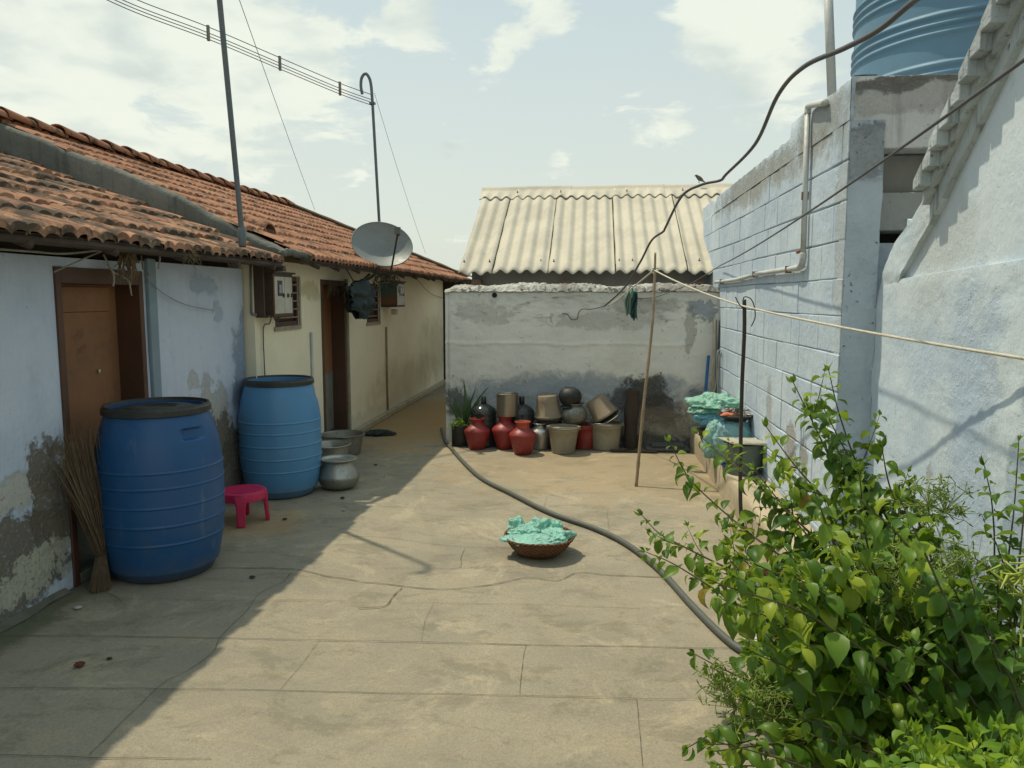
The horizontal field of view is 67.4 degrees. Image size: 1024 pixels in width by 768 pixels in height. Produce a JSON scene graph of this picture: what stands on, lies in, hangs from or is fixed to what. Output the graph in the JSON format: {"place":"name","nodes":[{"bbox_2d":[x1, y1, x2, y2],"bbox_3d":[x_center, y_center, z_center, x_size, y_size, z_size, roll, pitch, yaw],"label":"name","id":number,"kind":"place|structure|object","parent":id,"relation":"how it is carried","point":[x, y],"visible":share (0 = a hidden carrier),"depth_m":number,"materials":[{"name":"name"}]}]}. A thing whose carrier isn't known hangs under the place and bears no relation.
{"place":"outdoors","nodes":[
{"label":"outdoors","id":0,"kind":"place"},
{"bbox_2d":[0,384,821,767],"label":"yard floor","id":1,"kind":"structure","parent":0,"point":[242,706],"depth_m":3.53,"materials":[{"name":"concrete"}]},
{"bbox_2d":[73,661,84,666],"bbox_3d":[-1.832,1.182,3.247,0.043,0.014,0.047,0,6,-3],"label":"litter scrap","id":2,"kind":"object","parent":1,"relation":"on","point":[79,664],"visible":1,"depth_m":3.24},
{"bbox_2d":[47,416,120,600],"bbox_3d":[-2.250,0.640,4.071,0.301,0.919,0.563,-3,7,-24],"label":"broom","id":3,"kind":"object","parent":1,"relation":"on","point":[90,509],"visible":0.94,"depth_m":4.06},
{"bbox_2d":[0,150,283,632],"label":"blue house","id":4,"kind":"structure","parent":1,"relation":"on","point":[82,342],"depth_m":4.33,"materials":[{"name":"paint"}]},
{"bbox_2d":[0,248,98,254],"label":"cord","id":5,"kind":"object","parent":4,"relation":"attached to","point":[42,252],"visible":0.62,"depth_m":3.70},
{"bbox_2d":[53,251,100,272],"bbox_3d":[-2.235,-0.659,4.030,0.017,0.159,0.341,4,7,30],"label":"cord","id":6,"kind":"object","parent":4,"relation":"attached to","point":[76,261],"visible":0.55,"depth_m":3.98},
{"bbox_2d":[61,284,120,518],"bbox_3d":[-2.466,0.094,4.427,0.056,1.324,0.688,1,6,6],"label":"door","id":7,"kind":"structure","parent":4,"relation":"in","point":[89,311],"depth_m":4.45,"materials":[{"name":"wood"}]},
{"bbox_2d":[103,254,132,295],"bbox_3d":[-2.219,-0.611,4.328,0.013,0.226,0.247,1,6,6],"label":"cord","id":8,"kind":"object","parent":4,"relation":"hanging from","point":[104,256],"visible":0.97,"depth_m":4.30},
{"bbox_2d":[111,271,114,285],"bbox_3d":[-2.224,-0.588,4.285,0.014,0.086,0.021,1,6,6],"label":"cord","id":9,"kind":"object","parent":8,"relation":"hanging from","point":[113,276],"visible":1,"depth_m":4.28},
{"bbox_2d":[114,252,148,285],"bbox_3d":[-2.171,-0.670,4.373,0.085,0.218,0.206,1,7,11],"label":"dry leaf bunch","id":10,"kind":"object","parent":4,"relation":"hanging from","point":[130,261],"visible":0.93,"depth_m":4.34,"materials":[{"name":"brown plant"}]},
{"bbox_2d":[145,276,214,310],"bbox_3d":[-2.206,-0.595,5.135,0.020,0.226,0.890,0,6,4],"label":"cord","id":11,"kind":"object","parent":4,"relation":"attached to","point":[175,300],"visible":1,"depth_m":5.05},
{"bbox_2d":[182,249,201,270],"bbox_3d":[-1.973,-0.781,4.729,0.083,0.164,0.196,1,6,6],"label":"straw tuft","id":12,"kind":"object","parent":4,"relation":"on","point":[192,258],"visible":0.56,"depth_m":4.72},
{"bbox_2d":[217,0,246,247],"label":"tall pole","id":13,"kind":"object","parent":4,"relation":"on","point":[242,243],"visible":1,"depth_m":5.22,"materials":[{"name":"metal"}]},
{"bbox_2d":[94,397,225,583],"bbox_3d":[-1.997,0.584,4.373,0.681,0.962,0.681,1,6,6],"label":"storage drum","id":14,"kind":"object","parent":1,"relation":"on","point":[160,471],"visible":0.94,"depth_m":4.11,"materials":[{"name":"blue plastic"}]},
{"bbox_2d":[0,106,471,437],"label":"cream house","id":15,"kind":"structure","parent":1,"relation":"on","point":[378,365],"depth_m":8.37,"materials":[{"name":"paint"}]},
{"bbox_2d":[0,123,288,256],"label":"cement parapet","id":16,"kind":"structure","parent":15,"relation":"on","point":[14,142],"depth_m":6.07,"materials":[{"name":"concrete"}]},
{"bbox_2d":[249,265,256,316],"bbox_3d":[-2.058,-0.745,6.095,0.054,0.422,0.024,-1,6,-8],"label":"grey conduit","id":17,"kind":"object","parent":15,"relation":"attached to","point":[251,309],"visible":0.83,"depth_m":6.09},
{"bbox_2d":[263,317,271,374],"bbox_3d":[-1.996,-0.056,6.309,0.084,1.001,0.023,-3,7,-26],"label":"meter cable","id":18,"kind":"object","parent":15,"relation":"attached to","point":[263,344],"visible":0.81,"depth_m":6.26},
{"bbox_2d":[253,265,285,317],"bbox_3d":[-1.963,-0.756,6.136,0.314,0.450,0.080,1,6,6],"label":"wooden board","id":19,"kind":"object","parent":15,"relation":"attached to","point":[259,291],"visible":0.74,"depth_m":6.10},
{"bbox_2d":[239,0,314,208],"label":"guy wire","id":20,"kind":"object","parent":15,"relation":"attached to","point":[272,93],"visible":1,"depth_m":7.23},
{"bbox_2d":[264,271,294,316],"bbox_3d":[-1.949,-0.747,6.393,0.141,0.366,0.440,1,6,6],"label":"meter box","id":21,"kind":"object","parent":15,"relation":"attached to","point":[278,293],"visible":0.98,"depth_m":6.27,"materials":[{"name":"white paint"}]},
{"bbox_2d":[274,276,284,313],"bbox_3d":[-1.907,-0.729,6.301,0.026,0.302,0.192,1,6,6],"label":"meter door","id":22,"kind":"structure","parent":21,"relation":"in","point":[279,294],"depth_m":6.29,"materials":[{"name":"white paint"}]},
{"bbox_2d":[284,277,292,312],"bbox_3d":[-1.888,-0.749,6.482,0.026,0.302,0.156,1,6,6],"label":"meter door","id":23,"kind":"structure","parent":21,"relation":"in","point":[287,280],"depth_m":6.48,"materials":[{"name":"white paint"}]},
{"bbox_2d":[274,276,301,330],"bbox_3d":[-2.003,-0.714,6.772,0.064,0.475,0.600,1,6,6],"label":"window","id":24,"kind":"structure","parent":15,"relation":"in","point":[287,322],"depth_m":6.98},
{"bbox_2d":[278,248,310,259],"bbox_3d":[-1.775,-1.058,6.264,0.077,0.094,0.350,3,7,25],"label":"mortar lump","id":25,"kind":"object","parent":15,"relation":"on","point":[285,252],"visible":0.98,"depth_m":6.23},
{"bbox_2d":[323,286,331,372],"bbox_3d":[-2.007,-0.561,8.034,0.040,0.918,0.646,1,6,6],"label":"door","id":26,"kind":"structure","parent":15,"relation":"in","point":[326,300],"depth_m":8.23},
{"bbox_2d":[326,280,346,301],"bbox_3d":[-1.812,-0.968,7.986,0.057,0.222,0.598,1,6,6],"label":"dried garland","id":27,"kind":"object","parent":15,"relation":"attached to","point":[337,288],"visible":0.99,"depth_m":7.96,"materials":[{"name":"brown plant"}]},
{"bbox_2d":[344,269,375,318],"bbox_3d":[-1.592,-0.948,8.041,0.231,0.543,0.831,1,6,6],"label":"hanging bundle","id":28,"kind":"object","parent":15,"relation":"hanging from","point":[360,302],"visible":1,"depth_m":7.91,"materials":[{"name":"black fabric"}]},
{"bbox_2d":[359,72,381,276],"bbox_3d":[-1.612,-2.384,8.851,0.175,2.262,0.312,1,6,6],"label":"hooked pole","id":29,"kind":"object","parent":15,"relation":"attached to","point":[372,103],"visible":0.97,"depth_m":8.72,"materials":[{"name":"grey metal"}]},
{"bbox_2d":[107,0,370,104],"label":"overhead wire","id":30,"kind":"object","parent":29,"relation":"attached to","point":[231,48],"visible":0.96,"depth_m":7.59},
{"bbox_2d":[115,0,369,101],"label":"overhead wire","id":31,"kind":"object","parent":29,"relation":"attached to","point":[236,47],"visible":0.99,"depth_m":7.64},
{"bbox_2d":[278,56,281,70],"bbox_3d":[-2.410,-3.329,7.972,0.024,0.145,0.028,1,6,6],"label":"wire spacer","id":32,"kind":"object","parent":31,"relation":"attached to","point":[279,63],"visible":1,"depth_m":7.96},
{"bbox_2d":[338,81,340,95],"bbox_3d":[-1.889,-3.244,8.433,0.024,0.145,0.028,1,6,6],"label":"wire spacer","id":33,"kind":"object","parent":31,"relation":"attached to","point":[339,84],"visible":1,"depth_m":8.42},
{"bbox_2d":[123,0,370,99],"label":"overhead wire","id":34,"kind":"object","parent":29,"relation":"attached to","point":[242,47],"visible":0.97,"depth_m":7.68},
{"bbox_2d":[138,0,370,94],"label":"overhead wire","id":35,"kind":"object","parent":29,"relation":"attached to","point":[251,45],"visible":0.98,"depth_m":7.73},
{"bbox_2d":[206,25,209,40],"bbox_3d":[-2.932,-3.388,7.413,0.024,0.145,0.028,1,6,6],"label":"wire spacer","id":36,"kind":"object","parent":35,"relation":"attached to","point":[208,31],"visible":1,"depth_m":7.40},
{"bbox_2d":[374,93,424,250],"bbox_3d":[-1.550,-2.809,11.226,0.004,1.496,5.086,0,6,0],"label":"guy wire","id":37,"kind":"object","parent":29,"relation":"attached to","point":[396,165],"visible":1,"depth_m":10.25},
{"bbox_2d":[366,284,380,325],"bbox_3d":[-1.726,-0.977,9.420,0.064,0.505,0.590,1,6,6],"label":"window","id":38,"kind":"structure","parent":15,"relation":"in","point":[374,315],"depth_m":9.63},
{"bbox_2d":[351,222,412,280],"bbox_3d":[-1.460,-1.424,8.329,0.774,0.696,0.482,2,7,18],"label":"satellite dish","id":39,"kind":"object","parent":15,"relation":"attached to","point":[383,244],"visible":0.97,"depth_m":8.43,"materials":[{"name":"grey paint"}]},
{"bbox_2d":[372,273,399,292],"bbox_3d":[-1.465,-1.182,9.026,0.192,0.259,1.090,1,6,6],"label":"twine tangle","id":40,"kind":"object","parent":15,"relation":"attached to","point":[384,278],"visible":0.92,"depth_m":9.07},
{"bbox_2d":[380,281,405,306],"bbox_3d":[-1.532,-1.166,9.960,0.226,0.331,0.450,1,6,6],"label":"meter box","id":41,"kind":"object","parent":15,"relation":"attached to","point":[394,298],"visible":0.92,"depth_m":9.76,"materials":[{"name":"paint"}]},
{"bbox_2d":[397,284,404,304],"bbox_3d":[-1.439,-1.156,9.945,0.026,0.267,0.367,1,6,6],"label":"meter door","id":42,"kind":"structure","parent":41,"relation":"in","point":[400,296],"depth_m":9.92,"materials":[{"name":"white paint"}]},
{"bbox_2d":[391,309,397,314],"bbox_3d":[-1.532,-0.940,10.011,0.070,0.070,0.080,1,6,6],"label":"junction box","id":43,"kind":"object","parent":15,"relation":"attached to","point":[394,311],"visible":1,"depth_m":9.97,"materials":[{"name":"white paint"}]},
{"bbox_2d":[443,279,471,378],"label":"drainpipe","id":44,"kind":"structure","parent":15,"relation":"attached to","point":[446,285],"depth_m":14.03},
{"bbox_2d":[224,484,269,527],"bbox_3d":[-1.874,0.844,5.350,0.320,0.226,0.320,6,9,41],"label":"stool","id":45,"kind":"object","parent":1,"relation":"on","point":[241,497],"visible":0.8,"depth_m":5.25,"materials":[{"name":"pink plastic"}]},
{"bbox_2d":[237,375,321,498],"bbox_3d":[-1.841,0.409,6.107,0.641,0.921,0.641,1,6,6],"label":"storage drum","id":46,"kind":"object","parent":1,"relation":"on","point":[279,434],"visible":0.98,"depth_m":5.86,"materials":[{"name":"blue plastic"}]},
{"bbox_2d":[320,440,351,467],"bbox_3d":[-1.671,0.656,7.048,0.394,0.221,0.394,1,6,6],"label":"wide pan","id":47,"kind":"object","parent":1,"relation":"on","point":[330,447],"visible":0.33,"depth_m":7.00,"materials":[{"name":"metal"}]},
{"bbox_2d":[318,454,359,489],"bbox_3d":[-1.419,0.726,6.291,0.350,0.250,0.349,1,6,6],"label":"cooking pot","id":48,"kind":"object","parent":1,"relation":"on","point":[339,472],"visible":0.99,"depth_m":6.17,"materials":[{"name":"metal"}]},
{"bbox_2d":[321,430,364,454],"bbox_3d":[-1.686,0.594,7.660,0.443,0.206,0.445,1,6,6],"label":"wide pan","id":49,"kind":"object","parent":1,"relation":"on","point":[354,438],"visible":0.62,"depth_m":7.61,"materials":[{"name":"metal"}]},
{"bbox_2d":[4,487,723,766],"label":"floor cracks","id":50,"kind":"object","parent":1,"relation":"on","point":[371,640],"visible":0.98,"depth_m":3.44,"materials":[{"name":"concrete"}]},
{"bbox_2d":[365,429,396,435],"bbox_3d":[-1.526,0.544,8.730,0.368,0.058,0.295,-3,7,-26],"label":"rag","id":51,"kind":"object","parent":1,"relation":"on","point":[378,432],"visible":0.98,"depth_m":8.66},
{"bbox_2d":[449,383,487,446],"bbox_3d":[-0.454,0.301,8.060,0.446,0.700,0.248,1,6,6],"label":"potted plant","id":52,"kind":"object","parent":1,"relation":"on","point":[460,425],"visible":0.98,"depth_m":8.04,"materials":[{"name":"green plant"}]},
{"bbox_2d":[464,417,489,449],"bbox_3d":[-0.359,0.509,7.906,0.270,0.321,0.270,1,6,6],"label":"water pot","id":53,"kind":"object","parent":1,"relation":"on","point":[476,432],"visible":1,"depth_m":7.82,"materials":[{"name":"red plastic"}]},
{"bbox_2d":[471,396,496,447],"bbox_3d":[-0.295,0.391,8.068,0.270,0.520,0.270,1,6,6],"label":"water jar","id":54,"kind":"object","parent":1,"relation":"on","point":[485,410],"visible":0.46,"depth_m":7.97,"materials":[{"name":"black"}]},
{"bbox_2d":[492,416,515,449],"bbox_3d":[-0.069,0.497,7.935,0.284,0.338,0.284,1,6,6],"label":"water pot","id":55,"kind":"object","parent":1,"relation":"on","point":[503,428],"visible":0.81,"depth_m":7.85,"materials":[{"name":"red plastic"}]},
{"bbox_2d":[496,392,518,416],"bbox_3d":[-0.047,0.211,7.920,0.238,0.234,0.238,1,6,6],"label":"steel drum","id":56,"kind":"object","parent":55,"relation":"on","point":[507,404],"visible":1,"depth_m":7.83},
{"bbox_2d":[509,420,536,454],"bbox_3d":[0.108,0.533,7.657,0.276,0.328,0.276,1,6,6],"label":"water pot","id":57,"kind":"object","parent":1,"relation":"on","point":[522,435],"visible":1,"depth_m":7.57,"materials":[{"name":"red plastic"}]},
{"bbox_2d":[512,396,534,428],"bbox_3d":[0.102,0.393,8.026,0.270,0.525,0.270,1,6,6],"label":"water jar","id":58,"kind":"object","parent":1,"relation":"on","point":[526,412],"visible":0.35,"depth_m":7.92,"materials":[{"name":"metal"}]},
{"bbox_2d":[504,527,574,558],"bbox_3d":[0.166,0.970,4.675,0.435,0.127,0.436,1,6,6],"label":"wicker basket","id":59,"kind":"object","parent":1,"relation":"on","point":[537,551],"visible":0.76,"depth_m":4.51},
{"bbox_2d":[500,515,576,545],"bbox_3d":[0.161,0.886,4.656,0.466,0.109,0.386,1,6,6],"label":"cloth","id":60,"kind":"object","parent":59,"relation":"on","point":[538,531],"visible":0.98,"depth_m":4.64,"materials":[{"name":"fabric"}]},
{"bbox_2d":[532,422,549,449],"bbox_3d":[0.291,0.533,7.921,0.236,0.270,0.236,1,6,6],"label":"metal water pot","id":61,"kind":"object","parent":1,"relation":"on","point":[542,437],"visible":0.74,"depth_m":7.84,"materials":[{"name":"metal"}]},
{"bbox_2d":[534,418,562,426],"bbox_3d":[0.388,0.385,7.965,0.312,0.081,0.312,1,6,6],"label":"metal tray","id":62,"kind":"object","parent":61,"relation":"on","point":[553,421],"visible":0.49,"depth_m":7.85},
{"bbox_2d":[534,393,561,419],"bbox_3d":[0.376,0.228,7.938,0.300,0.250,0.300,1,6,6],"label":"upturned bucket","id":63,"kind":"object","parent":62,"relation":"on","point":[547,406],"visible":0.98,"depth_m":7.83,"materials":[{"name":"brown plastic"}]},
{"bbox_2d":[546,424,580,453],"bbox_3d":[0.517,0.549,7.726,0.344,0.281,0.332,1,6,6],"label":"plastic bucket","id":64,"kind":"object","parent":1,"relation":"on","point":[563,438],"visible":1,"depth_m":7.62,"materials":[{"name":"plastic"}]},
{"bbox_2d":[444,282,720,446],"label":"yard wall","id":65,"kind":"structure","parent":1,"relation":"on","point":[530,342],"depth_m":8.03,"materials":[{"name":"paint"}]},
{"bbox_2d":[562,0,919,319],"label":"black cable","id":66,"kind":"object","parent":65,"relation":"attached to","point":[908,5],"visible":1,"depth_m":2.74,"materials":[{"name":"rubber"}]},
{"bbox_2d":[695,175,704,182],"bbox_3d":[2.508,-2.744,10.274,0.156,0.115,0.057,1,6,6],"label":"bird","id":67,"kind":"object","parent":66,"relation":"on","point":[699,178],"visible":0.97,"depth_m":10.26},
{"bbox_2d":[575,422,598,448],"bbox_3d":[0.749,0.537,7.975,0.296,0.250,0.296,1,6,6],"label":"plastic bucket","id":68,"kind":"object","parent":1,"relation":"on","point":[584,437],"visible":0.5,"depth_m":7.87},
{"bbox_2d":[561,402,586,424],"bbox_3d":[0.639,0.307,7.920,0.272,0.228,0.272,1,6,6],"label":"cooking pot","id":69,"kind":"object","parent":68,"relation":"on","point":[576,414],"visible":0.78,"depth_m":7.82,"materials":[{"name":"metal"}]},
{"bbox_2d":[559,387,581,408],"bbox_3d":[0.599,0.144,7.898,0.237,0.226,0.238,1,6,6],"label":"cooking pot","id":70,"kind":"object","parent":69,"relation":"on","point":[568,396],"visible":0.92,"depth_m":7.81,"materials":[{"name":"black metal"}]},
{"bbox_2d":[440,427,743,652],"bbox_3d":[0.074,0.852,6.131,0.367,0.034,6.125,-2,7,-20],"label":"garden hose","id":71,"kind":"object","parent":1,"relation":"on","point":[711,625],"visible":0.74,"depth_m":4.84,"materials":[{"name":"rubber"}]},
{"bbox_2d":[588,420,623,450],"bbox_3d":[0.968,0.525,7.929,0.364,0.284,0.352,1,6,6],"label":"plastic bucket","id":72,"kind":"object","parent":1,"relation":"on","point":[606,437],"visible":0.91,"depth_m":7.80,"materials":[{"name":"plastic"}]},
{"bbox_2d":[586,393,616,422],"bbox_3d":[0.927,0.250,7.924,0.316,0.306,0.284,1,6,6],"label":"tilted tub","id":73,"kind":"object","parent":72,"relation":"on","point":[601,407],"visible":0.98,"depth_m":7.82,"materials":[{"name":"brown plastic"}]},
{"bbox_2d":[600,410,620,424],"bbox_3d":[1.008,0.342,7.883,0.216,0.149,0.259,1,6,6],"label":"pan lid","id":74,"kind":"object","parent":72,"relation":"in","point":[611,417],"visible":0.91,"depth_m":7.86,"materials":[{"name":"metal"}]},
{"bbox_2d":[610,449,641,451],"bbox_3d":[1.158,0.673,7.765,0.320,0.017,0.050,0,6,2],"label":"wood strip","id":75,"kind":"object","parent":1,"relation":"on","point":[617,450],"visible":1,"depth_m":7.75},
{"bbox_2d":[624,389,638,448],"bbox_3d":[1.239,0.362,7.963,0.158,0.600,0.160,1,6,6],"label":"wooden stump","id":76,"kind":"object","parent":1,"relation":"on","point":[631,412],"visible":1,"depth_m":7.91,"materials":[{"name":"wood"}]},
{"bbox_2d":[625,449,656,452],"bbox_3d":[1.295,0.676,7.731,0.320,0.017,0.050,1,6,9],"label":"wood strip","id":77,"kind":"object","parent":1,"relation":"on","point":[646,451],"visible":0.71,"depth_m":7.72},
{"bbox_2d":[635,252,655,486],"bbox_3d":[1.122,-0.123,6.367,0.052,1.926,0.351,4,8,32],"label":"bamboo pole","id":78,"kind":"object","parent":1,"relation":"on","point":[645,390],"visible":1,"depth_m":6.35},
{"bbox_2d":[608,270,1023,359],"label":"clothes line","id":79,"kind":"object","parent":78,"relation":"attached to","point":[928,342],"visible":0.99,"depth_m":3.49,"materials":[{"name":"white fabric"}]},
{"bbox_2d":[624,292,632,315],"bbox_3d":[1.078,-0.738,7.089,0.086,0.228,0.048,1,6,6],"label":"hung cloth","id":80,"kind":"object","parent":79,"relation":"hanging from","point":[628,301],"visible":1,"depth_m":7.08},
{"bbox_2d":[630,292,637,320],"bbox_3d":[1.123,-0.716,7.086,0.078,0.270,0.048,1,6,6],"label":"hung cloth","id":81,"kind":"object","parent":79,"relation":"hanging from","point":[634,303],"visible":1,"depth_m":7.08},
{"bbox_2d":[644,441,689,451],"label":"stone slab","id":82,"kind":"structure","parent":1,"relation":"on","point":[660,446],"depth_m":7.80,"materials":[{"name":"stone"}]},
{"bbox_2d":[735,296,755,538],"bbox_3d":[1.463,0.225,4.902,0.125,1.561,0.102,3,7,23],"label":"iron rod","id":83,"kind":"object","parent":1,"relation":"on","point":[744,322],"visible":0.86,"depth_m":4.90,"materials":[{"name":"metal"}]},
{"bbox_2d":[690,426,831,581],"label":"wall plinth","id":84,"kind":"structure","parent":1,"relation":"on","point":[728,489],"depth_m":5.50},
{"bbox_2d":[703,355,709,425],"bbox_3d":[1.969,0.081,7.791,0.037,0.733,0.227,2,7,21],"label":"blue pipe","id":85,"kind":"object","parent":84,"relation":"on","point":[707,373],"visible":0.52,"depth_m":7.79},
{"bbox_2d":[701,419,718,457],"bbox_3d":[1.681,0.455,6.375,0.199,0.325,0.191,3,7,23],"label":"plastic bag","id":86,"kind":"object","parent":84,"relation":"on","point":[711,427],"visible":0.56,"depth_m":6.32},
{"bbox_2d":[712,316,714,391],"bbox_3d":[2.029,-0.113,7.737,0.032,1.130,0.282,1,7,12],"label":"mop stick","id":87,"kind":"object","parent":84,"relation":"on","point":[713,356],"visible":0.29,"depth_m":7.75,"materials":[{"name":"wood"}]},
{"bbox_2d":[715,320,719,392],"bbox_3d":[2.090,-0.103,7.836,0.038,1.089,0.061,1,6,6],"label":"dark post","id":88,"kind":"object","parent":84,"relation":"on","point":[717,333],"visible":0.46,"depth_m":7.79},
{"bbox_2d":[712,419,752,457],"bbox_3d":[1.807,0.451,6.280,0.337,0.352,0.321,1,6,6],"label":"sack","id":89,"kind":"object","parent":84,"relation":"on","point":[725,428],"visible":0.31,"depth_m":6.18,"materials":[{"name":"fabric"}]},
{"bbox_2d":[717,411,752,421],"bbox_3d":[1.827,0.271,6.264,0.308,0.051,0.309,1,6,6],"label":"shallow dish","id":90,"kind":"object","parent":89,"relation":"on","point":[734,419],"visible":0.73,"depth_m":6.18,"materials":[{"name":"grey plastic"}]},
{"bbox_2d":[720,412,735,415],"bbox_3d":[1.736,0.241,6.187,0.127,0.030,0.085,1,6,6],"label":"tomato scrap","id":91,"kind":"object","parent":90,"relation":"in","point":[726,414],"visible":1,"depth_m":6.17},
{"bbox_2d":[718,406,749,416],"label":"dry twigs","id":92,"kind":"object","parent":90,"relation":"in","point":[731,410],"visible":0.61,"depth_m":6.26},
{"bbox_2d":[724,441,764,475],"bbox_3d":[1.758,0.558,5.828,0.300,0.232,0.300,1,6,6],"label":"grey tub","id":93,"kind":"object","parent":84,"relation":"on","point":[751,453],"visible":0.43,"depth_m":5.71,"materials":[{"name":"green plastic"}]},
{"bbox_2d":[717,437,766,445],"bbox_3d":[1.746,0.434,5.803,0.289,0.037,0.323,-1,6,-6],"label":"cover board","id":94,"kind":"object","parent":93,"relation":"on","point":[747,441],"visible":0.69,"depth_m":5.75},
{"bbox_2d":[703,74,877,543],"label":"block wall","id":95,"kind":"structure","parent":1,"relation":"on","point":[758,203],"depth_m":5.11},
{"bbox_2d":[714,99,828,283],"bbox_3d":[1.912,-1.327,6.073,0.042,1.016,3.657,1,6,6],"label":"water pipe","id":96,"kind":"object","parent":95,"relation":"attached to","point":[801,251],"visible":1,"depth_m":4.61,"materials":[{"name":"plastic"}]},
{"bbox_2d":[638,58,1023,298],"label":"thin cable","id":97,"kind":"object","parent":95,"relation":"attached to","point":[991,83],"visible":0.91,"depth_m":2.50,"materials":[{"name":"rubber"}]},
{"bbox_2d":[634,362,1023,767],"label":"leafy bush","id":98,"kind":"object","parent":1,"relation":"on","point":[861,644],"visible":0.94,"depth_m":1.97,"materials":[{"name":"green plant"}]},
{"bbox_2d":[830,74,957,545],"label":"tank house","id":99,"kind":"structure","parent":1,"relation":"on","point":[891,115],"depth_m":3.95,"materials":[{"name":"paint"}]},
{"bbox_2d":[824,0,836,96],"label":"vent pipe","id":100,"kind":"object","parent":99,"relation":"on","point":[830,44],"visible":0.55,"depth_m":4.79,"materials":[{"name":"plastic"}]},
{"bbox_2d":[850,0,988,77],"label":"water tank","id":101,"kind":"object","parent":99,"relation":"on","point":[924,37],"visible":0.47,"depth_m":4.45,"materials":[{"name":"blue plastic"}]},
{"bbox_2d":[835,704,1023,767],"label":"lime shrub","id":102,"kind":"object","parent":1,"relation":"on","point":[929,750],"visible":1,"depth_m":1.37,"materials":[{"name":"green plant"}]},
{"bbox_2d":[864,0,1023,681],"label":"plastered house","id":103,"kind":"structure","parent":1,"relation":"on","point":[953,273],"depth_m":3.00,"materials":[{"name":"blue paint"}]},
{"bbox_2d":[912,495,992,642],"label":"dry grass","id":104,"kind":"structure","parent":1,"relation":"on","point":[955,561],"depth_m":2.78,"materials":[{"name":"plant"}]},
{"bbox_2d":[952,435,1023,682],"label":"upright shrub","id":105,"kind":"object","parent":1,"relation":"on","point":[1003,600],"visible":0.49,"depth_m":2.07,"materials":[{"name":"green plant"}]},
{"bbox_2d":[986,555,1023,684],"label":"spiky plant","id":106,"kind":"object","parent":1,"relation":"on","point":[1016,578],"visible":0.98,"depth_m":1.95,"materials":[{"name":"plant"}]},
{"bbox_2d":[0,0,855,278],"label":"sky","id":107,"kind":"structure","parent":0,"point":[471,95],"materials":[{"name":"white"}]},
{"bbox_2d":[458,183,733,286],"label":"roof","id":108,"kind":"structure","parent":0,"point":[603,235],"depth_m":9.24,"materials":[{"name":"beige metal"}]},
{"bbox_2d":[696,426,706,441],"bbox_3d":[1.834,0.478,6.893,0.356,0.156,0.357,1,6,6],"label":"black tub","id":109,"kind":"object","parent":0,"point":[700,429],"visible":0.12,"depth_m":6.90,"materials":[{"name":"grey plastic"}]},
{"bbox_2d":[692,410,723,424],"bbox_3d":[1.758,0.286,6.776,0.337,0.144,0.222,1,6,6],"label":"plastic bag","id":110,"kind":"object","parent":109,"relation":"on","point":[702,419],"visible":0.67,"depth_m":6.70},
{"bbox_2d":[685,392,739,413],"bbox_3d":[1.804,0.160,6.825,0.551,0.181,0.433,1,6,6],"label":"plastic bag","id":111,"kind":"object","parent":110,"relation":"on","point":[705,402],"visible":0.95,"depth_m":6.72,"materials":[{"name":"plastic"}]},
{"bbox_2d":[742,565,782,615],"bbox_3d":[1.244,1.034,3.780,0.270,0.200,0.270,1,6,6],"label":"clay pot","id":112,"kind":"object","parent":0,"point":[764,571],"visible":0.02,"depth_m":3.88,"materials":[{"name":"ceramic"}]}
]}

